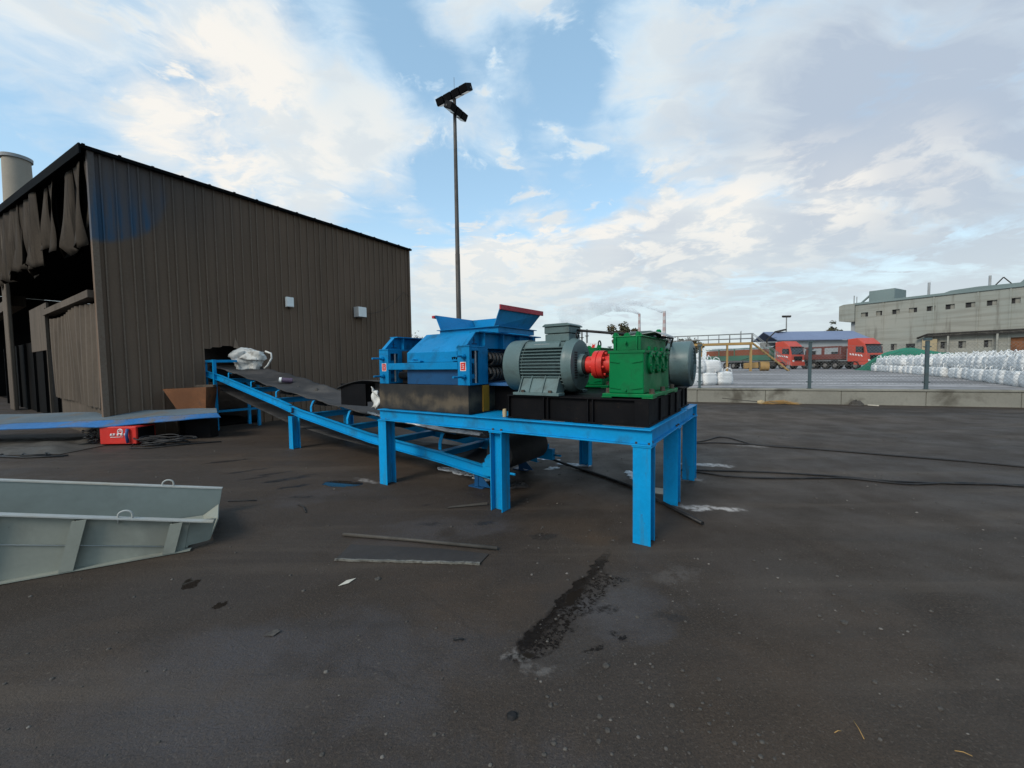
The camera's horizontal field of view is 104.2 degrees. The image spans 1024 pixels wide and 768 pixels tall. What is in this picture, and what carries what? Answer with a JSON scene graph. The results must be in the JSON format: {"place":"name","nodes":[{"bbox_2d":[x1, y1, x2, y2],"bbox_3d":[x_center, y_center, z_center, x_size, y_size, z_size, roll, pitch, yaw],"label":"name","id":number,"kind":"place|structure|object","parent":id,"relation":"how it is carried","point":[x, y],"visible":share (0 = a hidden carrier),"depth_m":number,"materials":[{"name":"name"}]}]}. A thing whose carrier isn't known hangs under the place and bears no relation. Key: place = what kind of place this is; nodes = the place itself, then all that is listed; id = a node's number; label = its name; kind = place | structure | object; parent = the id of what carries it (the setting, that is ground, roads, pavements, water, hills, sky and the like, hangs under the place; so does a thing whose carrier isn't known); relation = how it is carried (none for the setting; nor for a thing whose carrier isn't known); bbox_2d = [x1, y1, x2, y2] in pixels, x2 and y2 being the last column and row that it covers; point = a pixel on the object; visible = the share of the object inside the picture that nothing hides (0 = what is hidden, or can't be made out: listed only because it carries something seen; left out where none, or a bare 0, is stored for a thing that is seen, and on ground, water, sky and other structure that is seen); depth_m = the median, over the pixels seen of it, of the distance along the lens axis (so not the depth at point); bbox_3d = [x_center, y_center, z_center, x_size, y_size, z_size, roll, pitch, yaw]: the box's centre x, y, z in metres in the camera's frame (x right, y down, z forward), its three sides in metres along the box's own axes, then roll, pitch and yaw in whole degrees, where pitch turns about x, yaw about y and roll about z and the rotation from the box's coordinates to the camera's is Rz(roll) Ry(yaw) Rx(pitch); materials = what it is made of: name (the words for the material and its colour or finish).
{"place":"outdoors","nodes":[
{"label":"outdoors","id":0,"kind":"place"},
{"bbox_2d":[0,397,1023,767],"bbox_3d":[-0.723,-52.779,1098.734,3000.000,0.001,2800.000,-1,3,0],"label":"ground","id":1,"kind":"structure","parent":0,"point":[208,649],"depth_m":2.56,"materials":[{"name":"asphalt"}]},
{"bbox_2d":[0,151,38,299],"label":"concrete chimney","id":2,"kind":"object","parent":1,"relation":"on","point":[16,171],"visible":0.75,"depth_m":43.03,"materials":[{"name":"concrete"}]},
{"bbox_2d":[0,437,108,454],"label":"rubber mat","id":3,"kind":"object","parent":1,"relation":"on","point":[58,445],"visible":0.86,"depth_m":8.17,"materials":[{"name":"rubber"}]},
{"bbox_2d":[82,429,99,443],"bbox_3d":[-8.909,1.133,8.473,0.348,0.333,0.248,-1,3,0],"label":"cable loop","id":4,"kind":"object","parent":1,"relation":"on","point":[90,433],"visible":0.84,"depth_m":8.43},
{"bbox_2d":[0,408,220,437],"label":"blue cover plate","id":5,"kind":"object","parent":1,"relation":"on","point":[201,422],"visible":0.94,"depth_m":8.94,"materials":[{"name":"paint"}]},
{"bbox_2d":[0,441,220,457],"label":"ground cable","id":6,"kind":"object","parent":1,"relation":"on","point":[34,455],"visible":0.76,"depth_m":7.50,"materials":[{"name":"rubber"}]},
{"bbox_2d":[0,478,222,584],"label":"steel chute","id":7,"kind":"object","parent":1,"relation":"on","point":[50,527],"visible":1,"depth_m":3.42,"materials":[{"name":"metal"}]},
{"bbox_2d":[100,423,154,444],"bbox_3d":[-8.293,1.090,8.590,0.785,0.400,0.537,-1,3,0],"label":"welder box","id":8,"kind":"object","parent":1,"relation":"on","point":[122,435],"visible":0.96,"depth_m":8.40,"materials":[{"name":"red paint"}]},
{"bbox_2d":[133,434,196,446],"bbox_3d":[-7.329,1.183,8.413,1.278,0.195,0.625,-1,3,0],"label":"cable coil","id":9,"kind":"object","parent":1,"relation":"on","point":[157,439],"visible":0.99,"depth_m":8.29,"materials":[{"name":"rubber"}]},
{"bbox_2d":[163,384,219,434],"bbox_3d":[-7.861,0.622,9.953,1.106,1.192,0.835,-1,3,-13],"label":"rusty bin","id":10,"kind":"object","parent":1,"relation":"on","point":[200,396],"visible":0.62,"depth_m":9.63,"materials":[{"name":"metal"}]},
{"bbox_2d":[0,142,411,436],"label":"warehouse","id":11,"kind":"structure","parent":1,"relation":"on","point":[151,283],"depth_m":11.07,"materials":[{"name":"black metal"}]},
{"bbox_2d":[204,346,256,416],"bbox_3d":[-15.632,-0.732,18.748,19.000,3.400,7.000,1,3,33],"label":"coal heap","id":12,"kind":"object","parent":11,"relation":"in","point":[226,401],"visible":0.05,"depth_m":13.81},
{"bbox_2d":[285,297,293,308],"bbox_3d":[-6.801,-2.469,12.200,0.110,0.370,0.220,1,3,33],"label":"wall box","id":13,"kind":"object","parent":11,"relation":"attached to","point":[289,301],"visible":1,"depth_m":12.14,"materials":[{"name":"white metal"}]},
{"bbox_2d":[354,306,366,318],"bbox_3d":[-5.395,-2.516,14.185,0.280,0.430,0.340,1,3,33],"label":"wall box","id":14,"kind":"object","parent":11,"relation":"attached to","point":[360,312],"visible":1,"depth_m":14.07,"materials":[{"name":"white metal"}]},
{"bbox_2d":[264,629,279,635],"bbox_3d":[-1.438,1.496,2.392,0.054,0.010,0.072,1,3,32],"label":"mud flake","id":15,"kind":"object","parent":1,"relation":"on","point":[274,632],"visible":1,"depth_m":2.39,"materials":[{"name":"soil"}]},
{"bbox_2d":[205,360,560,488],"bbox_3d":[-3.857,0.336,8.240,10.350,1.820,1.320,1,3,35],"label":"belt conveyor","id":16,"kind":"object","parent":1,"relation":"on","point":[469,455],"visible":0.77,"depth_m":7.43,"materials":[{"name":"metal"}]},
{"bbox_2d":[228,347,272,369],"bbox_3d":[-7.164,-0.696,10.842,1.297,0.620,0.769,1,3,35],"label":"white sack","id":17,"kind":"object","parent":16,"relation":"on","point":[246,358],"visible":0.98,"depth_m":10.63,"materials":[{"name":"fabric"}]},
{"bbox_2d":[279,377,292,382],"bbox_3d":[-5.278,-0.087,9.307,0.285,0.142,0.124,-2,3,-25],"label":"plastic bottle","id":18,"kind":"object","parent":16,"relation":"on","point":[286,380],"visible":1,"depth_m":9.27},
{"bbox_2d":[367,411,483,435],"bbox_3d":[-1.406,0.576,6.050,2.452,0.192,0.108,1,3,35],"label":"conveyor belt","id":19,"kind":"object","parent":16,"relation":"on","point":[450,430],"visible":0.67,"depth_m":5.67,"materials":[{"name":"rubber"}]},
{"bbox_2d":[334,544,488,564],"bbox_3d":[-0.836,1.437,3.346,1.267,0.018,0.294,0,3,7],"label":"steel sheet","id":20,"kind":"object","parent":1,"relation":"on","point":[367,553],"visible":1,"depth_m":3.34,"materials":[{"name":"metal"}]},
{"bbox_2d":[342,533,497,549],"bbox_3d":[-0.858,1.416,3.604,1.504,0.033,0.039,0,3,13],"label":"steel pipe","id":21,"kind":"object","parent":1,"relation":"on","point":[423,541],"visible":1,"depth_m":3.59,"materials":[{"name":"metal"}]},
{"bbox_2d":[435,83,472,318],"bbox_3d":[-3.616,-9.877,26.577,2.768,20.400,1.744,1,3,31],"label":"light mast","id":22,"kind":"object","parent":1,"relation":"on","point":[448,104],"visible":0.94,"depth_m":26.32,"materials":[{"name":"metal"}]},
{"bbox_2d":[448,502,486,507],"bbox_3d":[-0.501,1.369,4.503,0.455,0.025,0.034,-1,3,-12],"label":"steel scrap","id":23,"kind":"object","parent":1,"relation":"on","point":[476,504],"visible":1,"depth_m":4.50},
{"bbox_2d":[507,710,517,721],"bbox_3d":[0.000,1.503,1.813,0.051,0.019,0.053,-1,3,0],"label":"pebble","id":24,"kind":"object","parent":1,"relation":"on","point":[511,715],"visible":1,"depth_m":1.80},
{"bbox_2d":[510,481,529,488],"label":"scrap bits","id":25,"kind":"object","parent":1,"relation":"on","point":[517,484],"visible":0.93,"depth_m":5.15,"materials":[{"name":"metal"}]},
{"bbox_2d":[437,458,632,480],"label":"snow","id":26,"kind":"structure","parent":1,"relation":"on","point":[465,473],"depth_m":6.01,"materials":[{"name":"snow"}]},
{"bbox_2d":[377,404,697,546],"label":"steel platform","id":27,"kind":"structure","parent":1,"relation":"on","point":[497,425],"depth_m":4.38,"materials":[{"name":"blue paint"}]},
{"bbox_2d":[371,304,542,413],"bbox_3d":[-0.601,-0.358,5.810,2.420,1.308,2.340,1,3,33],"label":"roll crusher","id":28,"kind":"object","parent":27,"relation":"on","point":[455,365],"visible":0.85,"depth_m":5.04,"materials":[{"name":"blue metal"}]},
{"bbox_2d":[336,380,381,408],"bbox_3d":[-2.031,0.146,6.518,1.453,0.474,0.901,1,3,33],"label":"rubber apron","id":29,"kind":"object","parent":28,"relation":"hanging from","point":[358,393],"visible":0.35,"depth_m":6.36,"materials":[{"name":"black rubber"}]},
{"bbox_2d":[371,386,379,408],"bbox_3d":[-1.986,0.206,5.795,0.203,0.343,0.081,1,3,33],"label":"hanging rag","id":30,"kind":"object","parent":28,"relation":"hanging from","point":[375,397],"visible":0.94,"depth_m":5.78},
{"bbox_2d":[507,388,681,427],"bbox_3d":[0.976,0.214,4.519,1.502,0.246,1.460,1,3,33],"label":"machine base","id":31,"kind":"object","parent":27,"relation":"on","point":[592,405],"visible":0.95,"depth_m":3.91,"materials":[{"name":"black metal"}]},
{"bbox_2d":[503,323,589,395],"bbox_3d":[0.464,-0.270,4.372,1.029,0.743,0.740,1,3,33],"label":"electric motor","id":32,"kind":"object","parent":31,"relation":"on","point":[553,364],"visible":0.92,"depth_m":4.18,"materials":[{"name":"grey paint"}]},
{"bbox_2d":[585,351,608,378],"bbox_3d":[0.903,-0.198,4.087,0.380,0.288,0.288,1,3,33],"label":"shaft coupling","id":33,"kind":"object","parent":32,"relation":"attached to","point":[596,364],"visible":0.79,"depth_m":3.99,"materials":[{"name":"red paint"}]},
{"bbox_2d":[577,329,667,345],"bbox_3d":[1.427,-0.519,4.476,1.487,0.183,0.519,-3,3,-34],"label":"motor cable","id":34,"kind":"object","parent":32,"relation":"attached to","point":[602,332],"visible":0.54,"depth_m":4.21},
{"bbox_2d":[602,331,677,398],"bbox_3d":[1.321,-0.198,4.081,0.505,0.604,1.091,1,3,33],"label":"gearbox","id":35,"kind":"object","parent":31,"relation":"on","point":[638,364],"visible":1,"depth_m":3.67,"materials":[{"name":"green paint"}]},
{"bbox_2d":[631,331,675,337],"bbox_3d":[1.446,-0.504,4.131,0.400,0.050,0.400,1,3,33],"label":"tin plate","id":36,"kind":"object","parent":35,"relation":"on","point":[654,333],"visible":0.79,"depth_m":4.05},
{"bbox_2d":[657,335,673,346],"bbox_3d":[1.808,-0.495,4.559,0.136,0.129,1.112,1,3,28],"label":"thin cable","id":37,"kind":"object","parent":35,"relation":"attached to","point":[671,341],"visible":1,"depth_m":4.25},
{"bbox_2d":[585,386,688,408],"bbox_3d":[1.567,0.157,5.523,1.535,0.246,0.670,1,3,33],"label":"machine base","id":38,"kind":"object","parent":27,"relation":"on","point":[683,398],"visible":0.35,"depth_m":5.14,"materials":[{"name":"black metal"}]},
{"bbox_2d":[585,340,613,387],"bbox_3d":[1.234,-0.281,5.596,0.565,0.622,0.931,1,3,33],"label":"gearbox","id":39,"kind":"object","parent":38,"relation":"on","point":[595,382],"visible":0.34,"depth_m":5.19,"materials":[{"name":"green paint"}]},
{"bbox_2d":[629,331,696,387],"bbox_3d":[1.855,-0.330,5.293,1.030,0.733,0.740,1,3,33],"label":"electric motor","id":40,"kind":"object","parent":38,"relation":"on","point":[682,362],"visible":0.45,"depth_m":4.90,"materials":[{"name":"grey paint"}]},
{"bbox_2d":[606,321,637,342],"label":"broadleaf tree","id":41,"kind":"object","parent":1,"relation":"on","point":[623,328],"visible":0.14,"depth_m":67.94,"materials":[{"name":"green plant"}]},
{"bbox_2d":[552,459,703,524],"bbox_3d":[1.328,1.265,5.220,0.294,0.119,2.844,-2,3,-27],"label":"black hose","id":42,"kind":"object","parent":1,"relation":"on","point":[685,514],"visible":0.84,"depth_m":5.12,"materials":[{"name":"rubber"}]},
{"bbox_2d":[638,314,640,330],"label":"smokestack","id":43,"kind":"object","parent":1,"relation":"on","point":[639,322],"visible":0.4,"depth_m":892.75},
{"bbox_2d":[655,487,662,494],"bbox_3d":[1.768,1.299,4.849,0.195,0.062,0.077,1,3,27],"label":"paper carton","id":44,"kind":"object","parent":1,"relation":"on","point":[658,490],"visible":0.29,"depth_m":4.83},
{"bbox_2d":[662,311,665,335],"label":"smokestack","id":45,"kind":"object","parent":1,"relation":"on","point":[664,322],"visible":0.4,"depth_m":891.80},
{"bbox_2d":[685,337,704,353],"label":"roadside bush","id":46,"kind":"object","parent":1,"relation":"on","point":[696,342],"visible":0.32,"depth_m":81.00,"materials":[{"name":"green plant"}]},
{"bbox_2d":[722,398,799,404],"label":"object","id":47,"kind":"object","parent":1,"relation":"on","point":[773,402],"visible":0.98,"depth_m":14.68,"materials":[{"name":"beige plant"}]},
{"bbox_2d":[681,469,1023,486],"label":"ground cable","id":48,"kind":"object","parent":1,"relation":"on","point":[847,478],"visible":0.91,"depth_m":5.35,"materials":[{"name":"rubber"}]},
{"bbox_2d":[687,388,1023,407],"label":"retaining wall","id":49,"kind":"structure","parent":1,"relation":"on","point":[962,397],"depth_m":13.98,"materials":[{"name":"concrete"}]},
{"bbox_2d":[608,338,1023,388],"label":"wire fence","id":50,"kind":"object","parent":49,"relation":"on","point":[926,365],"visible":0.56,"depth_m":13.98,"materials":[{"name":"metal"}]},
{"bbox_2d":[849,399,863,405],"bbox_3d":[12.032,0.637,13.906,0.534,0.212,0.324,-1,3,0],"label":"dirt heap","id":51,"kind":"object","parent":1,"relation":"on","point":[855,403],"visible":1,"depth_m":13.83,"materials":[{"name":"soil"}]},
{"bbox_2d":[697,442,1019,465],"bbox_3d":[6.857,1.197,6.010,7.620,0.024,0.478,1,3,31],"label":"ground cable","id":52,"kind":"object","parent":1,"relation":"on","point":[851,452],"visible":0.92,"depth_m":6.74,"materials":[{"name":"rubber"}]},
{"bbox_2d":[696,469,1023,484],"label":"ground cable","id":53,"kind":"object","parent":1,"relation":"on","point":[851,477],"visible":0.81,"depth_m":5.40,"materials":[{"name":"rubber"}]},
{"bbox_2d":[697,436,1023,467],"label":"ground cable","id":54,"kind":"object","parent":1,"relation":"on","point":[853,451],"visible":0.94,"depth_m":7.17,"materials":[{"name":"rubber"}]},
{"bbox_2d":[0,0,1023,360],"label":"sky","id":55,"kind":"structure","parent":0,"point":[731,167],"materials":[{"name":"blue"}]},
{"bbox_2d":[688,361,1023,389],"bbox_3d":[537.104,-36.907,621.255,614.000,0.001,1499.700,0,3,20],"label":"yard","id":56,"kind":"structure","parent":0,"point":[747,375],"depth_m":22.34,"materials":[{"name":"concrete"}]},
{"bbox_2d":[586,343,596,347],"bbox_3d":[7.966,-2.498,39.961,1.000,3.220,0.140,-1,3,0],"label":"notice board","id":57,"kind":"object","parent":56,"relation":"on","point":[593,345],"visible":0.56,"depth_m":39.84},
{"bbox_2d":[693,373,701,385],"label":"bulk bag","id":58,"kind":"object","parent":56,"relation":"on","point":[695,382],"visible":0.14,"depth_m":19.94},
{"bbox_2d":[696,356,705,372],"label":"bulk bag","id":59,"kind":"object","parent":58,"relation":"on","point":[703,364],"visible":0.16,"depth_m":20.11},
{"bbox_2d":[701,369,717,384],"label":"bulk bag","id":60,"kind":"object","parent":56,"relation":"on","point":[714,378],"visible":0.42,"depth_m":20.21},
{"bbox_2d":[705,355,721,371],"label":"bulk bag","id":61,"kind":"object","parent":60,"relation":"on","point":[710,364],"visible":0.48,"depth_m":20.32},
{"bbox_2d":[716,367,732,384],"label":"bulk bag","id":62,"kind":"object","parent":56,"relation":"on","point":[724,381],"visible":0.52,"depth_m":20.50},
{"bbox_2d":[665,331,789,370],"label":"loading gantry","id":63,"kind":"object","parent":56,"relation":"on","point":[751,343],"visible":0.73,"depth_m":47.18,"materials":[{"name":"metal"}]},
{"bbox_2d":[706,341,804,368],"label":"cargo truck","id":64,"kind":"object","parent":56,"relation":"on","point":[784,345],"visible":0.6,"depth_m":57.29,"materials":[{"name":"red metal"}]},
{"bbox_2d":[741,358,769,370],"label":"yellow roller","id":65,"kind":"object","parent":56,"relation":"on","point":[762,365],"visible":0.77,"depth_m":47.23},
{"bbox_2d":[753,329,868,366],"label":"blue roof shed","id":66,"kind":"structure","parent":56,"relation":"on","point":[826,338],"depth_m":75.12,"materials":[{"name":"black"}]},
{"bbox_2d":[827,320,842,330],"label":"broadleaf tree","id":67,"kind":"object","parent":56,"relation":"on","point":[831,328],"visible":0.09,"depth_m":112.81,"materials":[{"name":"green plant"}]},
{"bbox_2d":[801,338,882,368],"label":"cargo truck","id":68,"kind":"object","parent":56,"relation":"on","point":[868,343],"visible":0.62,"depth_m":49.75,"materials":[{"name":"red metal"}]},
{"bbox_2d":[895,365,904,372],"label":"bulk bag","id":69,"kind":"object","parent":56,"relation":"on","point":[899,369],"visible":0.43,"depth_m":33.85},
{"bbox_2d":[896,355,910,364],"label":"bulk bag","id":70,"kind":"object","parent":69,"relation":"on","point":[900,361],"visible":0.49,"depth_m":33.76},
{"bbox_2d":[855,348,954,370],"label":"covered heap","id":71,"kind":"object","parent":56,"relation":"on","point":[900,352],"visible":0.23,"depth_m":40.91,"materials":[{"name":"fabric"}]},
{"bbox_2d":[902,362,908,373],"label":"bulk bag","id":72,"kind":"object","parent":56,"relation":"on","point":[905,369],"visible":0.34,"depth_m":32.31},
{"bbox_2d":[933,363,938,376],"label":"bulk bag","id":73,"kind":"object","parent":56,"relation":"on","point":[935,369],"visible":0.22,"depth_m":26.61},
{"bbox_2d":[935,352,958,366],"bbox_3d":[28.894,-1.626,26.409,1.026,0.947,1.017,1,3,28],"label":"bulk bag","id":74,"kind":"object","parent":73,"relation":"on","point":[939,361],"visible":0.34,"depth_m":26.47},
{"bbox_2d":[937,363,952,376],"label":"bulk bag","id":75,"kind":"object","parent":56,"relation":"on","point":[941,370],"visible":0.37,"depth_m":25.60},
{"bbox_2d":[942,353,960,366],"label":"bulk bag","id":76,"kind":"object","parent":75,"relation":"on","point":[945,360],"visible":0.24,"depth_m":25.64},
{"bbox_2d":[947,364,960,377],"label":"bulk bag","id":77,"kind":"object","parent":56,"relation":"on","point":[950,372],"visible":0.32,"depth_m":24.29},
{"bbox_2d":[947,353,972,366],"bbox_3d":[27.883,-1.516,24.755,1.027,0.918,0.996,1,3,28],"label":"bulk bag","id":78,"kind":"object","parent":77,"relation":"on","point":[949,363],"visible":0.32,"depth_m":24.91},
{"bbox_2d":[953,351,976,366],"bbox_3d":[27.337,-1.499,23.952,1.000,0.979,0.966,1,3,27],"label":"bulk bag","id":79,"kind":"object","parent":77,"relation":"on","point":[956,359],"visible":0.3,"depth_m":24.11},
{"bbox_2d":[954,364,963,378],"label":"bulk bag","id":80,"kind":"object","parent":56,"relation":"on","point":[957,370],"visible":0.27,"depth_m":23.30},
{"bbox_2d":[959,352,985,366],"bbox_3d":[26.811,-1.431,23.143,0.999,0.936,0.998,1,3,32],"label":"bulk bag","id":81,"kind":"object","parent":80,"relation":"on","point":[963,360],"visible":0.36,"depth_m":23.29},
{"bbox_2d":[962,366,969,378],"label":"bulk bag","id":82,"kind":"object","parent":56,"relation":"on","point":[964,373],"visible":0.27,"depth_m":22.53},
{"bbox_2d":[968,365,980,380],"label":"bulk bag","id":83,"kind":"object","parent":56,"relation":"on","point":[972,374],"visible":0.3,"depth_m":21.08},
{"bbox_2d":[974,351,1002,367],"bbox_3d":[24.943,-1.295,20.847,0.972,0.943,1.047,2,4,40],"label":"bulk bag","id":84,"kind":"object","parent":83,"relation":"on","point":[978,361],"visible":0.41,"depth_m":20.83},
{"bbox_2d":[973,364,986,381],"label":"bulk bag","id":85,"kind":"object","parent":56,"relation":"on","point":[975,376],"visible":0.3,"depth_m":20.29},
{"bbox_2d":[981,350,1008,368],"bbox_3d":[24.436,-1.244,20.017,1.042,0.936,0.977,2,4,40],"label":"bulk bag","id":86,"kind":"object","parent":85,"relation":"on","point":[985,358],"visible":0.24,"depth_m":20.15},
{"bbox_2d":[982,366,992,381],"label":"bulk bag","id":87,"kind":"object","parent":56,"relation":"on","point":[984,375],"visible":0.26,"depth_m":19.66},
{"bbox_2d":[986,350,1020,368],"bbox_3d":[23.842,-1.191,19.252,1.026,0.924,0.977,1,3,32],"label":"bulk bag","id":88,"kind":"object","parent":87,"relation":"on","point":[990,358],"visible":0.22,"depth_m":19.51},
{"bbox_2d":[986,366,1000,382],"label":"bulk bag","id":89,"kind":"object","parent":56,"relation":"on","point":[993,376],"visible":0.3,"depth_m":18.79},
{"bbox_2d":[992,350,1023,368],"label":"bulk bag","id":90,"kind":"object","parent":89,"relation":"on","point":[996,360],"visible":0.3,"depth_m":18.79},
{"bbox_2d":[995,366,1008,383],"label":"bulk bag","id":91,"kind":"object","parent":56,"relation":"on","point":[998,379],"visible":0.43,"depth_m":17.89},
{"bbox_2d":[999,350,1014,369],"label":"bulk bag","id":92,"kind":"object","parent":91,"relation":"on","point":[1003,359],"visible":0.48,"depth_m":17.88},
{"bbox_2d":[1004,366,1018,384],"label":"bulk bag","id":93,"kind":"object","parent":56,"relation":"on","point":[1008,376],"visible":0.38,"depth_m":17.26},
{"bbox_2d":[1006,349,1023,369],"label":"bulk bag","id":94,"kind":"object","parent":93,"relation":"on","point":[1014,358],"visible":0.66,"depth_m":17.16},
{"bbox_2d":[1009,367,1022,386],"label":"bulk bag","id":95,"kind":"object","parent":56,"relation":"on","point":[1012,380],"visible":0.69,"depth_m":16.41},
{"bbox_2d":[1016,350,1023,369],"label":"bulk bag","id":96,"kind":"object","parent":95,"relation":"on","point":[1020,361],"visible":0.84,"depth_m":16.33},
{"bbox_2d":[1019,370,1023,386],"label":"bulk bag","id":97,"kind":"object","parent":56,"relation":"on","point":[1021,380],"visible":0.84,"depth_m":15.95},
{"bbox_2d":[839,275,1023,353],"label":"concrete building","id":98,"kind":"structure","parent":0,"point":[967,317],"depth_m":76.92,"materials":[{"name":"grey"}]},
{"bbox_2d":[946,304,954,308],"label":"window","id":99,"kind":"structure","parent":98,"relation":"in","point":[951,306],"depth_m":76.62,"materials":[{"name":"black"}]},
{"bbox_2d":[959,341,965,347],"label":"window","id":100,"kind":"structure","parent":98,"relation":"in","point":[962,343],"depth_m":75.43,"materials":[{"name":"black"}]},
{"bbox_2d":[966,302,974,307],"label":"window","id":101,"kind":"structure","parent":98,"relation":"in","point":[972,304],"depth_m":74.37,"materials":[{"name":"black"}]},
{"bbox_2d":[984,340,991,346],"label":"window","id":102,"kind":"structure","parent":98,"relation":"in","point":[987,341],"depth_m":72.56,"materials":[{"name":"black"}]},
{"bbox_2d":[987,300,996,305],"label":"window","id":103,"kind":"structure","parent":98,"relation":"in","point":[992,302],"depth_m":72.12,"materials":[{"name":"black"}]},
{"bbox_2d":[1012,298,1020,303],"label":"window","id":104,"kind":"structure","parent":98,"relation":"in","point":[1014,300],"depth_m":69.57,"materials":[{"name":"black"}]},
{"bbox_2d":[1011,337,1023,351],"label":"door","id":105,"kind":"structure","parent":98,"relation":"in","point":[1014,340],"depth_m":69.64,"materials":[{"name":"metal"}]},
{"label":"bulk bag","id":106,"kind":"object","parent":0,"visible":0},
{"bbox_2d":[917,353,935,365],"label":"bulk bag","id":107,"kind":"object","parent":106,"relation":"on","point":[920,358],"visible":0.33,"depth_m":29.72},
{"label":"bulk bag","id":108,"kind":"object","parent":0,"visible":0},
{"bbox_2d":[969,351,995,367],"bbox_3d":[25.561,-1.342,21.596,1.034,0.946,0.962,2,4,41],"label":"bulk bag","id":109,"kind":"object","parent":108,"relation":"on","point":[972,361],"visible":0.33,"depth_m":21.64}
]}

